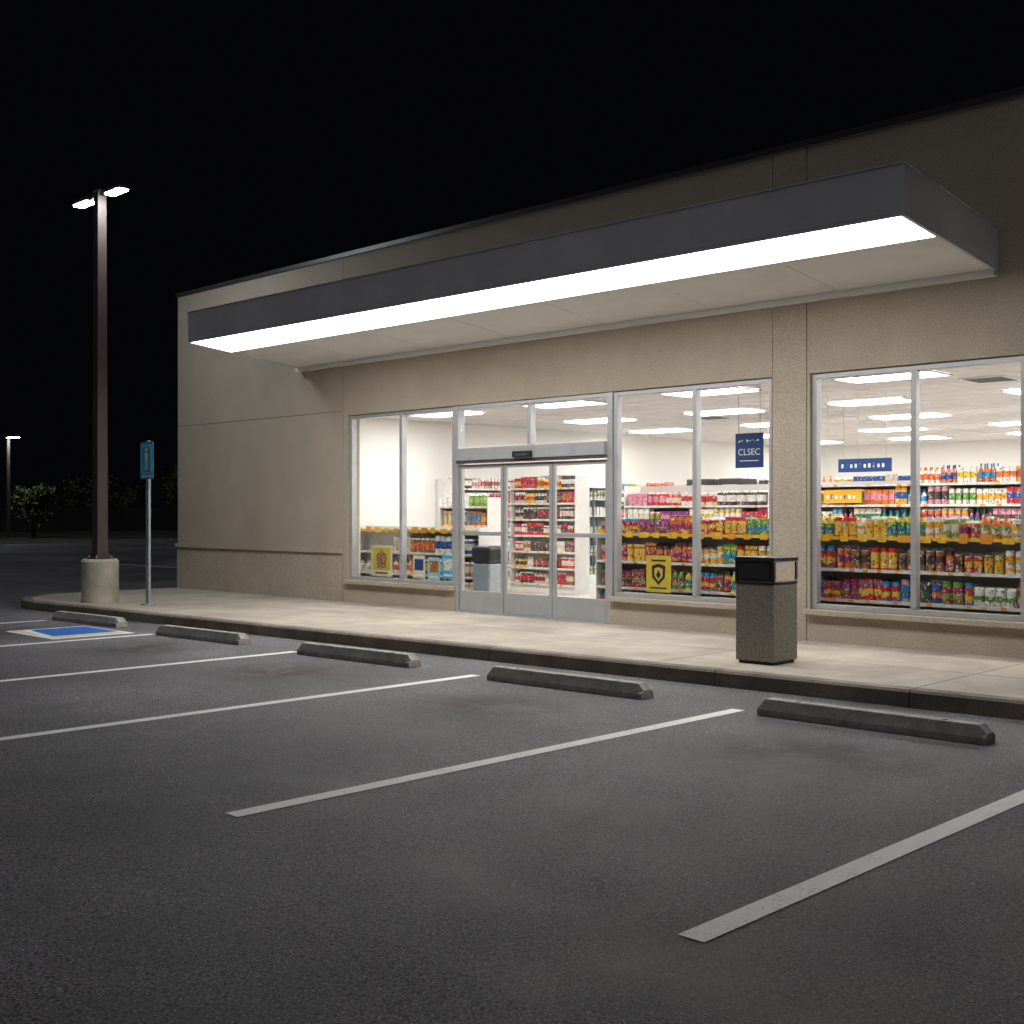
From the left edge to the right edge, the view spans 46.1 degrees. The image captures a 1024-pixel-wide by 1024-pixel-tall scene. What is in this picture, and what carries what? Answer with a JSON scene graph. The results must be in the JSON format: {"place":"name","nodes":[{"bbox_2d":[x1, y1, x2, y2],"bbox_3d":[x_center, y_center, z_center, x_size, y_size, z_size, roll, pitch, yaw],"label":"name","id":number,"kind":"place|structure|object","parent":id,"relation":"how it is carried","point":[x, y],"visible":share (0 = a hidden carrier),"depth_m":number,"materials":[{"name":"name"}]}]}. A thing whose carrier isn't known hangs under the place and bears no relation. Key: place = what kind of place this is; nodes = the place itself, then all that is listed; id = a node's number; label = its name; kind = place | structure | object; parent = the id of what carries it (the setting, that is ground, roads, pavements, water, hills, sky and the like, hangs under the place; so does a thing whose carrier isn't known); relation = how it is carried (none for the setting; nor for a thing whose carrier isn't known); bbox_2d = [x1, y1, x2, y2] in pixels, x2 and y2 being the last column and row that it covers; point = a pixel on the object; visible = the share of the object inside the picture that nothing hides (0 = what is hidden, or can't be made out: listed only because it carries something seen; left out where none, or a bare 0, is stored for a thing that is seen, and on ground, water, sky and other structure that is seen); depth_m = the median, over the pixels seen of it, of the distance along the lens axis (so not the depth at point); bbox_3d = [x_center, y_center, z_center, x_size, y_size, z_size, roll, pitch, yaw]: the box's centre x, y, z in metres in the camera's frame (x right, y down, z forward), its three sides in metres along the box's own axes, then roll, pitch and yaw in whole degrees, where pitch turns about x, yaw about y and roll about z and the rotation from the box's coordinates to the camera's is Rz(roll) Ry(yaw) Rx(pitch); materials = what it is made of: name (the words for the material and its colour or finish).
{"place":"outdoors","nodes":[
{"label":"outdoors","id":0,"kind":"place"},
{"bbox_2d":[0,541,1023,1023],"bbox_3d":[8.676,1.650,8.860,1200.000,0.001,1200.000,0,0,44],"label":"ground","id":1,"kind":"structure","parent":0,"point":[146,877],"depth_m":5.91,"materials":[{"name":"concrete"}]},
{"bbox_2d":[12,630,123,637],"bbox_3d":[-6.774,1.643,16.295,2.938,0.005,0.965,0,0,12],"label":"marking patch","id":2,"kind":"object","parent":1,"relation":"on","point":[21,631],"visible":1,"depth_m":16.11,"materials":[{"name":"beige paint"}]},
{"bbox_2d":[6,626,131,638],"bbox_3d":[-6.059,1.646,16.466,1.500,0.001,1.150,0,0,44],"label":"marking border","id":3,"kind":"object","parent":1,"relation":"on","point":[42,635],"visible":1,"depth_m":16.29,"materials":[{"name":"white paint"}]},
{"bbox_2d":[31,626,113,635],"bbox_3d":[-6.110,1.642,16.586,1.020,0.001,0.930,0,0,44],"label":"marking panel","id":4,"kind":"object","parent":3,"relation":"on","point":[68,631],"visible":1,"depth_m":16.66,"materials":[{"name":"blue paint"}]},
{"bbox_2d":[0,634,153,646],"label":"parking line","id":5,"kind":"object","parent":1,"relation":"on","point":[75,640],"visible":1,"depth_m":15.40,"materials":[{"name":"white paint"}]},
{"bbox_2d":[0,530,177,540],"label":"grass verge","id":6,"kind":"object","parent":1,"relation":"on","point":[83,535],"depth_m":78.52,"materials":[{"name":"plant"}]},
{"bbox_2d":[5,436,19,537],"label":"lamp post","id":7,"kind":"object","parent":6,"relation":"on","point":[8,487],"visible":0.99,"depth_m":70.69,"materials":[{"name":"grey metal"}]},
{"bbox_2d":[10,481,57,537],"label":"tree","id":8,"kind":"object","parent":6,"relation":"on","point":[29,501],"visible":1,"depth_m":71.52,"materials":[{"name":"green plant"}]},
{"bbox_2d":[48,474,137,507],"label":"tree","id":9,"kind":"object","parent":6,"relation":"on","point":[114,502],"visible":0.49,"depth_m":102.09,"materials":[{"name":"green plant"}]},
{"bbox_2d":[153,464,177,505],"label":"tree","id":10,"kind":"object","parent":6,"relation":"on","point":[174,482],"visible":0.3,"depth_m":108.08,"materials":[{"name":"green plant"}]},
{"bbox_2d":[0,538,177,543],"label":"kerb","id":11,"kind":"structure","parent":1,"relation":"on","point":[73,541],"depth_m":64.64,"materials":[{"name":"concrete"}]},
{"bbox_2d":[52,611,127,627],"bbox_3d":[-6.275,1.579,17.818,1.860,0.139,0.180,0,0,42],"label":"wheel stop","id":12,"kind":"object","parent":1,"relation":"on","point":[94,619],"visible":1,"depth_m":17.64,"materials":[{"name":"concrete"}]},
{"bbox_2d":[0,651,295,681],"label":"parking line","id":13,"kind":"object","parent":1,"relation":"on","point":[142,666],"visible":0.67,"depth_m":12.81,"materials":[{"name":"white paint"}]},
{"bbox_2d":[156,625,250,644],"bbox_3d":[-4.017,1.579,15.550,1.860,0.139,0.180,0,0,42],"label":"wheel stop","id":14,"kind":"object","parent":1,"relation":"on","point":[216,636],"visible":1,"depth_m":15.38,"materials":[{"name":"concrete"}]},
{"bbox_2d":[0,674,479,740],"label":"parking line","id":15,"kind":"object","parent":1,"relation":"on","point":[194,712],"visible":1,"depth_m":10.02,"materials":[{"name":"white paint"}]},
{"bbox_2d":[297,642,420,667],"bbox_3d":[-1.731,1.579,13.382,1.860,0.139,0.180,0,0,41],"label":"wheel stop","id":16,"kind":"object","parent":1,"relation":"on","point":[383,657],"visible":1,"depth_m":13.24,"materials":[{"name":"concrete"}]},
{"bbox_2d":[227,709,743,816],"bbox_3d":[0.182,1.646,8.275,0.126,0.001,4.880,0,0,44],"label":"parking line","id":17,"kind":"object","parent":1,"relation":"on","point":[286,803],"visible":1,"depth_m":7.74,"materials":[{"name":"white paint"}]},
{"bbox_2d":[21,587,1023,719],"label":"kerb","id":18,"kind":"structure","parent":1,"relation":"on","point":[960,702],"depth_m":12.18,"materials":[{"name":"concrete"}]},
{"bbox_2d":[487,666,652,699],"bbox_3d":[0.505,1.579,11.235,1.860,0.139,0.180,0,0,42],"label":"wheel stop","id":19,"kind":"object","parent":1,"relation":"on","point":[639,690],"visible":1,"depth_m":11.09,"materials":[{"name":"concrete"}]},
{"bbox_2d":[175,86,1023,658],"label":"store building","id":20,"kind":"structure","parent":1,"relation":"on","point":[791,280],"depth_m":15.79,"materials":[{"name":"beige paint"}]},
{"bbox_2d":[371,545,391,576],"bbox_3d":[-2.132,0.800,19.669,0.530,0.500,0.006,0,0,44],"label":"poster","id":21,"kind":"object","parent":20,"relation":"attached to","point":[381,560],"visible":1,"depth_m":19.67,"materials":[{"name":"paper"}]},
{"bbox_2d":[343,407,455,590],"bbox_3d":[-1.788,-0.208,19.166,2.655,2.795,0.235,0,0,44],"label":"window","id":22,"kind":"structure","parent":20,"relation":"in","point":[402,581],"depth_m":19.16,"materials":[{"name":"silver metal"}]},
{"bbox_2d":[413,555,424,578],"bbox_3d":[-1.471,0.870,19.022,0.280,0.360,0.006,0,0,44],"label":"poster","id":23,"kind":"object","parent":20,"relation":"attached to","point":[418,566],"visible":1,"depth_m":19.02,"materials":[{"name":"paper"}]},
{"bbox_2d":[360,526,498,581],"bbox_3d":[-1.565,0.872,20.227,3.340,1.253,0.466,0,0,44],"label":"shelving unit","id":24,"kind":"object","parent":20,"relation":"on","point":[378,535],"visible":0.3,"depth_m":20.48,"materials":[{"name":"beige metal"}]},
{"bbox_2d":[428,557,439,580],"bbox_3d":[-1.221,0.890,18.777,0.280,0.360,0.006,0,0,44],"label":"poster","id":25,"kind":"object","parent":20,"relation":"attached to","point":[433,568],"visible":1,"depth_m":18.78,"materials":[{"name":"teal paper"}]},
{"bbox_2d":[407,411,485,417],"bbox_3d":[-1.138,-1.695,20.849,1.300,0.020,0.660,0,0,44],"label":"ceiling light","id":26,"kind":"object","parent":20,"relation":"attached to","point":[439,414],"visible":0.67,"depth_m":20.87,"materials":[{"name":"white plastic"}]},
{"bbox_2d":[442,555,451,578],"bbox_3d":[-0.985,0.850,18.546,0.280,0.360,0.006,0,0,44],"label":"poster","id":27,"kind":"object","parent":20,"relation":"attached to","point":[446,566],"visible":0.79,"depth_m":18.57,"materials":[{"name":"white paper"}]},
{"bbox_2d":[439,497,500,545],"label":"shelving unit","id":28,"kind":"object","parent":20,"relation":"on","point":[492,509],"visible":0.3,"depth_m":20.76,"materials":[{"name":"beige metal"}]},
{"bbox_2d":[436,479,509,588],"bbox_3d":[-0.281,0.438,23.614,0.496,2.120,2.790,0,0,44],"label":"wall shelving unit","id":29,"kind":"object","parent":20,"relation":"on","point":[443,486],"depth_m":22.77,"materials":[{"name":"beige metal"}]},
{"bbox_2d":[460,463,503,613],"bbox_3d":[-0.443,0.387,17.886,0.940,2.195,0.038,0,0,44],"label":"door","id":30,"kind":"structure","parent":20,"relation":"in","point":[479,601],"depth_m":17.89,"materials":[{"name":"silver metal"}]},
{"bbox_2d":[472,545,500,591],"bbox_3d":[-0.345,1.014,18.814,0.420,0.968,0.440,0,0,44],"label":"indoor bin","id":31,"kind":"object","parent":20,"relation":"on","point":[486,560],"visible":0.64,"depth_m":18.64,"materials":[{"name":"metal"}]},
{"bbox_2d":[504,461,551,617],"bbox_3d":[0.236,0.387,17.221,0.960,2.195,0.038,0,0,44],"label":"door","id":32,"kind":"structure","parent":20,"relation":"in","point":[514,603],"depth_m":17.22,"materials":[{"name":"silver metal"}]},
{"bbox_2d":[454,392,613,623],"bbox_3d":[0.258,-0.052,17.186,3.110,3.105,0.220,0,0,44],"label":"door frame","id":33,"kind":"structure","parent":20,"relation":"in","point":[597,449],"depth_m":17.08,"materials":[{"name":"grey metal"}]},
{"bbox_2d":[510,481,589,594],"bbox_3d":[0.686,0.473,22.411,1.660,2.050,0.396,0,0,44],"label":"shelving unit","id":34,"kind":"object","parent":20,"relation":"on","point":[580,522],"visible":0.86,"depth_m":22.23,"materials":[{"name":"beige metal"}]},
{"bbox_2d":[520,400,606,408],"bbox_3d":[0.827,-1.695,18.925,1.300,0.020,0.660,0,0,44],"label":"ceiling light","id":35,"kind":"object","parent":20,"relation":"attached to","point":[574,403],"visible":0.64,"depth_m":18.88,"materials":[{"name":"white plastic"}]},
{"bbox_2d":[540,475,604,583],"bbox_3d":[1.451,0.374,25.207,0.700,2.248,1.750,0,0,44],"label":"shelving unit","id":36,"kind":"object","parent":20,"relation":"on","point":[597,482],"visible":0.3,"depth_m":25.15,"materials":[{"name":"white metal"}]},
{"bbox_2d":[552,459,606,621],"bbox_3d":[0.947,0.387,16.525,1.030,2.195,0.038,0,0,44],"label":"door","id":37,"kind":"structure","parent":20,"relation":"in","point":[587,609],"depth_m":16.58,"materials":[{"name":"silver metal"}]},
{"bbox_2d":[562,418,638,423],"bbox_3d":[1.639,-1.695,22.398,1.300,0.020,0.660,0,0,44],"label":"ceiling light","id":38,"kind":"object","parent":20,"relation":"attached to","point":[595,421],"visible":0.76,"depth_m":22.49,"materials":[{"name":"white plastic"}]},
{"bbox_2d":[646,555,670,592],"bbox_3d":[1.915,0.810,15.705,0.400,0.480,0.007,0,0,44],"label":"poster","id":39,"kind":"object","parent":20,"relation":"attached to","point":[658,573],"visible":1,"depth_m":15.70,"materials":[{"name":"yellow paper"}]},
{"bbox_2d":[627,428,691,433],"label":"ceiling light","id":40,"kind":"object","parent":20,"relation":"attached to","point":[662,431],"visible":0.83,"depth_m":25.24,"materials":[{"name":"white plastic"}]},
{"bbox_2d":[596,529,768,598],"bbox_3d":[2.414,0.872,16.044,3.000,1.253,0.516,0,0,44],"label":"shelving unit","id":41,"kind":"object","parent":20,"relation":"on","point":[715,539],"visible":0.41,"depth_m":16.19,"materials":[{"name":"black metal"}]},
{"bbox_2d":[606,378,771,609],"bbox_3d":[2.241,-0.208,15.220,2.545,2.795,0.235,0,0,44],"label":"window","id":42,"kind":"structure","parent":20,"relation":"in","point":[696,600],"depth_m":15.18,"materials":[{"name":"silver metal"}]},
{"bbox_2d":[624,484,767,518],"bbox_3d":[3.206,0.523,20.139,3.040,1.950,0.516,0,0,44],"label":"shelving unit","id":43,"kind":"object","parent":20,"relation":"on","point":[676,489],"visible":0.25,"depth_m":20.46,"materials":[{"name":"beige metal"}]},
{"bbox_2d":[360,463,1020,612],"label":"shelf goods","id":44,"kind":"object","parent":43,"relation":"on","point":[896,495],"visible":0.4,"depth_m":19.65},
{"bbox_2d":[659,387,761,396],"bbox_3d":[2.792,-1.695,17.001,1.300,0.020,0.660,0,0,44],"label":"ceiling light","id":45,"kind":"object","parent":20,"relation":"attached to","point":[720,391],"visible":0.83,"depth_m":16.95,"materials":[{"name":"white plastic"}]},
{"bbox_2d":[681,408,766,415],"bbox_3d":[3.604,-1.695,20.474,1.300,0.020,0.660,0,0,44],"label":"ceiling light","id":46,"kind":"object","parent":20,"relation":"attached to","point":[725,412],"visible":0.93,"depth_m":20.44,"materials":[{"name":"white plastic"}]},
{"bbox_2d":[735,432,763,467],"bbox_3d":[3.220,-1.153,16.309,0.440,1.105,0.019,0,0,44],"label":"hanging sign","id":47,"kind":"object","parent":20,"relation":"hanging from","point":[749,450],"visible":1,"depth_m":16.30,"materials":[{"name":"metal"}]},
{"bbox_2d":[824,395,861,502],"bbox_3d":[4.781,-0.917,17.388,0.600,1.575,0.024,0,0,44],"label":"aisle sign","id":48,"kind":"object","parent":20,"relation":"hanging from","point":[842,496],"visible":1,"depth_m":17.41,"materials":[{"name":"yellow plastic"}]},
{"bbox_2d":[838,458,891,472],"bbox_3d":[5.010,-1.137,17.079,0.820,1.135,0.024,0,0,44],"label":"aisle sign","id":49,"kind":"object","parent":20,"relation":"hanging from","point":[867,465],"visible":1,"depth_m":17.06,"materials":[{"name":"blue plastic"}]},
{"bbox_2d":[824,397,922,406],"bbox_3d":[5.569,-1.695,18.550,1.300,0.020,0.660,0,0,44],"label":"ceiling light","id":50,"kind":"object","parent":20,"relation":"attached to","point":[874,401],"visible":0.96,"depth_m":18.56,"materials":[{"name":"white plastic"}]},
{"bbox_2d":[831,370,952,382],"bbox_3d":[4.757,-1.695,15.077,1.300,0.020,0.660,0,0,44],"label":"ceiling light","id":51,"kind":"object","parent":20,"relation":"attached to","point":[892,376],"visible":0.87,"depth_m":15.06,"materials":[{"name":"white plastic"}]},
{"bbox_2d":[856,427,929,432],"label":"ceiling light","id":52,"kind":"object","parent":20,"relation":"attached to","point":[889,430],"visible":0.83,"depth_m":24.89,"materials":[{"name":"white plastic"}]},
{"bbox_2d":[768,480,1020,517],"bbox_3d":[5.830,0.523,16.744,4.940,1.950,0.496,0,0,44],"label":"shelving unit","id":53,"kind":"object","parent":20,"relation":"on","point":[873,485],"visible":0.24,"depth_m":16.95,"materials":[{"name":"beige metal"}]},
{"bbox_2d":[867,413,952,419],"bbox_3d":[7.060,-1.695,21.359,1.300,0.020,0.660,0,0,44],"label":"ceiling light","id":54,"kind":"object","parent":20,"relation":"attached to","point":[925,415],"visible":0.93,"depth_m":21.31,"materials":[{"name":"white plastic"}]},
{"bbox_2d":[804,355,1023,628],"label":"window","id":55,"kind":"structure","parent":20,"relation":"in","point":[915,614],"depth_m":13.13,"materials":[{"name":"silver metal"}]},
{"bbox_2d":[821,534,1020,614],"bbox_3d":[5.054,0.872,13.458,4.340,1.253,0.516,0,0,44],"label":"shelving unit","id":56,"kind":"object","parent":20,"relation":"on","point":[981,544],"visible":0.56,"depth_m":13.72,"materials":[{"name":"black metal"}]},
{"bbox_2d":[823,580,833,597],"bbox_3d":[3.811,0.926,14.464,0.072,0.206,0.113,0,0,-38],"label":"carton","id":57,"kind":"object","parent":56,"relation":"on","point":[827,588],"visible":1,"depth_m":14.43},
{"bbox_2d":[827,546,836,567],"bbox_3d":[3.845,0.538,14.456,0.111,0.262,0.109,0,0,41],"label":"storage jar","id":58,"kind":"object","parent":56,"relation":"on","point":[831,557],"visible":1,"depth_m":14.41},
{"bbox_2d":[832,580,843,597],"bbox_3d":[3.901,0.926,14.382,0.072,0.206,0.113,0,0,-36],"label":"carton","id":59,"kind":"object","parent":56,"relation":"on","point":[837,589],"visible":1,"depth_m":14.34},
{"bbox_2d":[843,578,850,598],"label":"storage jar","id":60,"kind":"object","parent":56,"relation":"on","point":[847,588],"visible":1,"depth_m":14.26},
{"bbox_2d":[844,548,851,567],"bbox_3d":[3.999,0.549,14.293,0.089,0.241,0.087,0,0,33],"label":"tin can","id":61,"kind":"object","parent":56,"relation":"on","point":[847,557],"visible":1,"depth_m":14.26,"materials":[{"name":"metal"}]},
{"bbox_2d":[851,579,858,598],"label":"storage jar","id":62,"kind":"object","parent":56,"relation":"on","point":[854,588],"visible":1,"depth_m":14.19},
{"bbox_2d":[852,549,860,568],"bbox_3d":[4.072,0.557,14.218,0.105,0.225,0.108,0,0,-44],"label":"tin can","id":63,"kind":"object","parent":56,"relation":"on","point":[856,558],"visible":1,"depth_m":14.17,"materials":[{"name":"metal"}]},
{"bbox_2d":[861,550,870,568],"bbox_3d":[4.160,0.557,14.129,0.105,0.225,0.107,0,0,-36],"label":"tin can","id":64,"kind":"object","parent":56,"relation":"on","point":[865,559],"visible":1,"depth_m":14.09,"materials":[{"name":"metal"}]},
{"bbox_2d":[865,579,873,599],"bbox_3d":[4.196,0.906,14.083,0.093,0.246,0.059,0,0,35],"label":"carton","id":65,"kind":"object","parent":56,"relation":"on","point":[869,589],"visible":1,"depth_m":14.06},
{"bbox_2d":[871,547,879,569],"bbox_3d":[4.241,0.542,14.032,0.100,0.254,0.103,0,0,-42],"label":"storage jar","id":66,"kind":"object","parent":56,"relation":"on","point":[875,558],"visible":1,"depth_m":13.99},
{"bbox_2d":[874,579,883,600],"bbox_3d":[4.285,0.906,14.030,0.093,0.246,0.059,0,0,42],"label":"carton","id":67,"kind":"object","parent":56,"relation":"on","point":[877,588],"visible":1,"depth_m":14.01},
{"bbox_2d":[880,548,888,569],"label":"storage jar","id":68,"kind":"object","parent":56,"relation":"on","point":[884,552],"visible":1,"depth_m":13.93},
{"bbox_2d":[881,581,890,600],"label":"storage jar","id":69,"kind":"object","parent":56,"relation":"on","point":[885,590],"visible":1,"depth_m":13.90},
{"bbox_2d":[887,518,896,536],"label":"storage jar","id":70,"kind":"object","parent":56,"relation":"on","point":[891,527],"visible":1,"depth_m":13.85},
{"bbox_2d":[888,548,897,569],"bbox_3d":[4.400,0.542,13.879,0.103,0.254,0.100,0,0,33],"label":"storage jar","id":71,"kind":"object","parent":56,"relation":"on","point":[892,559],"visible":1,"depth_m":13.84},
{"bbox_2d":[891,581,900,600],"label":"storage jar","id":72,"kind":"object","parent":56,"relation":"on","point":[895,591],"visible":1,"depth_m":13.84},
{"bbox_2d":[898,518,906,535],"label":"storage jar","id":73,"kind":"object","parent":56,"relation":"on","point":[902,526],"visible":0.88,"depth_m":13.79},
{"bbox_2d":[901,579,910,601],"bbox_3d":[4.524,0.899,13.801,0.106,0.261,0.104,0,0,40],"label":"storage jar","id":74,"kind":"object","parent":56,"relation":"on","point":[905,591],"visible":1,"depth_m":13.76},
{"bbox_2d":[920,580,930,602],"bbox_3d":[4.688,0.904,13.620,0.078,0.251,0.136,0,0,-34],"label":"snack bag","id":75,"kind":"object","parent":56,"relation":"on","point":[925,591],"visible":1,"depth_m":13.59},
{"bbox_2d":[926,517,933,537],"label":"storage jar","id":76,"kind":"object","parent":56,"relation":"on","point":[929,526],"visible":0.99,"depth_m":13.53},
{"bbox_2d":[926,550,935,570],"bbox_3d":[4.732,0.553,13.576,0.098,0.234,0.100,0,0,-42],"label":"tin can","id":77,"kind":"object","parent":56,"relation":"on","point":[930,560],"visible":1,"depth_m":13.54,"materials":[{"name":"metal"}]},
{"bbox_2d":[931,580,942,603],"bbox_3d":[4.790,0.900,13.537,0.129,0.259,0.074,0,0,36],"label":"snack bag","id":78,"kind":"object","parent":56,"relation":"on","point":[937,591],"visible":1,"depth_m":13.51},
{"bbox_2d":[936,551,944,571],"bbox_3d":[4.810,0.553,13.489,0.100,0.234,0.098,0,0,38],"label":"tin can","id":79,"kind":"object","parent":56,"relation":"on","point":[940,561],"visible":1,"depth_m":13.45,"materials":[{"name":"metal"}]},
{"bbox_2d":[942,581,952,603],"bbox_3d":[4.870,0.902,13.441,0.113,0.255,0.116,0,0,-43],"label":"storage jar","id":80,"kind":"object","parent":56,"relation":"on","point":[947,592],"visible":1,"depth_m":13.39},
{"bbox_2d":[946,551,954,571],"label":"storage jar","id":81,"kind":"object","parent":56,"relation":"on","point":[950,561],"visible":1,"depth_m":13.36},
{"bbox_2d":[953,581,963,604],"bbox_3d":[4.959,0.902,13.353,0.116,0.255,0.113,0,0,40],"label":"storage jar","id":82,"kind":"object","parent":56,"relation":"on","point":[958,592],"visible":1,"depth_m":13.31,"materials":[{"name":"plastic"}]},
{"bbox_2d":[965,583,973,605],"bbox_3d":[5.053,0.906,13.270,0.100,0.246,0.097,0,0,40],"label":"storage jar","id":83,"kind":"object","parent":56,"relation":"on","point":[969,594],"visible":1,"depth_m":13.23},
{"bbox_2d":[974,556,983,572],"bbox_3d":[5.120,0.577,13.184,0.098,0.186,0.101,0,0,-38],"label":"tin can","id":84,"kind":"object","parent":56,"relation":"on","point":[978,564],"visible":1,"depth_m":13.14,"materials":[{"name":"metal"}]},
{"bbox_2d":[974,586,984,605],"bbox_3d":[5.130,0.923,13.196,0.123,0.213,0.070,0,0,40],"label":"snack bag","id":85,"kind":"object","parent":56,"relation":"on","point":[979,595],"visible":1,"depth_m":13.17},
{"bbox_2d":[981,514,990,534],"bbox_3d":[5.180,0.153,13.144,0.101,0.272,0.099,0,0,38],"label":"bottle","id":86,"kind":"object","parent":56,"relation":"on","point":[985,526],"visible":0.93,"depth_m":13.11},
{"bbox_2d":[985,555,993,573],"bbox_3d":[5.202,0.569,13.099,0.093,0.200,0.096,0,0,-42],"label":"tin can","id":87,"kind":"object","parent":56,"relation":"on","point":[989,564],"visible":1,"depth_m":13.06,"materials":[{"name":"metal"}]},
{"bbox_2d":[985,587,994,606],"bbox_3d":[5.215,0.923,13.113,0.070,0.213,0.123,0,0,-41],"label":"snack bag","id":88,"kind":"object","parent":56,"relation":"on","point":[989,596],"visible":1,"depth_m":13.09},
{"bbox_2d":[991,516,1000,538],"bbox_3d":[5.261,0.167,13.062,0.097,0.245,0.100,0,0,-42],"label":"bottle","id":89,"kind":"object","parent":56,"relation":"on","point":[996,529],"visible":1,"depth_m":13.03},
{"bbox_2d":[995,555,1003,573],"bbox_3d":[5.278,0.569,13.017,0.094,0.200,0.096,0,0,-40],"label":"tin can","id":90,"kind":"object","parent":56,"relation":"on","point":[999,564],"visible":1,"depth_m":12.98,"materials":[{"name":"metal"}]},
{"bbox_2d":[995,587,1005,606],"bbox_3d":[5.295,0.923,13.026,0.070,0.213,0.123,0,0,-45],"label":"snack bag","id":91,"kind":"object","parent":56,"relation":"on","point":[1000,596],"visible":1,"depth_m":13.00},
{"bbox_2d":[1002,516,1011,537],"bbox_3d":[5.341,0.167,12.982,0.100,0.245,0.097,0,0,43],"label":"bottle","id":92,"kind":"object","parent":56,"relation":"on","point":[1006,529],"visible":0.97,"depth_m":12.95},
{"bbox_2d":[1006,551,1014,573],"bbox_3d":[5.369,0.544,12.950,0.098,0.252,0.095,0,0,41],"label":"storage jar","id":93,"kind":"object","parent":56,"relation":"on","point":[1010,562],"visible":1,"depth_m":12.91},
{"bbox_2d":[1006,588,1016,607],"bbox_3d":[5.378,0.923,12.942,0.070,0.213,0.123,0,0,-37],"label":"snack bag","id":94,"kind":"object","parent":56,"relation":"on","point":[1011,598],"visible":1,"depth_m":12.92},
{"bbox_2d":[1012,520,1020,538],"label":"storage jar","id":95,"kind":"object","parent":56,"relation":"on","point":[1016,529],"visible":0.98,"depth_m":12.86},
{"bbox_2d":[957,375,1020,382],"bbox_3d":[6.132,-1.697,15.409,0.600,0.018,0.600,0,0,44],"label":"air vent","id":96,"kind":"object","parent":20,"relation":"attached to","point":[1000,378],"visible":0.98,"depth_m":15.32,"materials":[{"name":"grey metal"}]},
{"bbox_3d":[4.087,0.999,21.611,2.500,0.998,0.700,0,0,44],"label":"counter","id":97,"kind":"object","parent":20,"relation":"on","visible":0},
{"bbox_2d":[719,478,756,484],"bbox_3d":[4.050,-0.051,21.573,0.500,1.099,0.506,0,0,44],"label":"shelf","id":98,"kind":"object","parent":97,"relation":"on","point":[736,481],"visible":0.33,"depth_m":21.39,"materials":[{"name":"plastic"}]},
{"bbox_2d":[679,790,1023,941],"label":"parking line","id":99,"kind":"object","parent":1,"relation":"on","point":[725,923],"visible":1,"depth_m":5.46,"materials":[{"name":"white paint"}]},
{"bbox_2d":[757,697,994,744],"bbox_3d":[2.725,1.579,9.186,1.860,0.139,0.180,0,0,43],"label":"wheel stop","id":100,"kind":"object","parent":1,"relation":"on","point":[970,732],"visible":1,"depth_m":9.05,"materials":[{"name":"concrete"}]},
{"bbox_2d":[0,0,1023,507],"label":"sky","id":101,"kind":"structure","parent":0,"point":[245,138],"materials":[{"name":"black"}]},
{"bbox_2d":[32,588,1023,697],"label":"sidewalk","id":102,"kind":"structure","parent":0,"point":[984,675],"depth_m":14.25,"materials":[{"name":"concrete"}]},
{"bbox_2d":[72,184,129,602],"bbox_3d":[-6.864,-1.930,20.032,1.640,6.860,0.600,0,0,44],"label":"lamp post","id":103,"kind":"object","parent":102,"relation":"on","point":[99,573],"visible":1,"depth_m":19.95,"materials":[{"name":"metal"}]},
{"bbox_2d":[140,441,155,605],"bbox_3d":[-5.867,0.175,19.392,0.410,2.650,0.180,0,0,44],"label":"parking sign","id":104,"kind":"object","parent":102,"relation":"on","point":[146,460],"visible":1,"depth_m":19.37,"materials":[{"name":"metal"}]},
{"bbox_2d":[735,555,797,665],"bbox_3d":[2.542,0.972,11.997,0.458,1.055,0.454,0,0,44],"label":"litter bin","id":105,"kind":"object","parent":102,"relation":"on","point":[766,617],"visible":1,"depth_m":11.84,"materials":[{"name":"grey concrete"}]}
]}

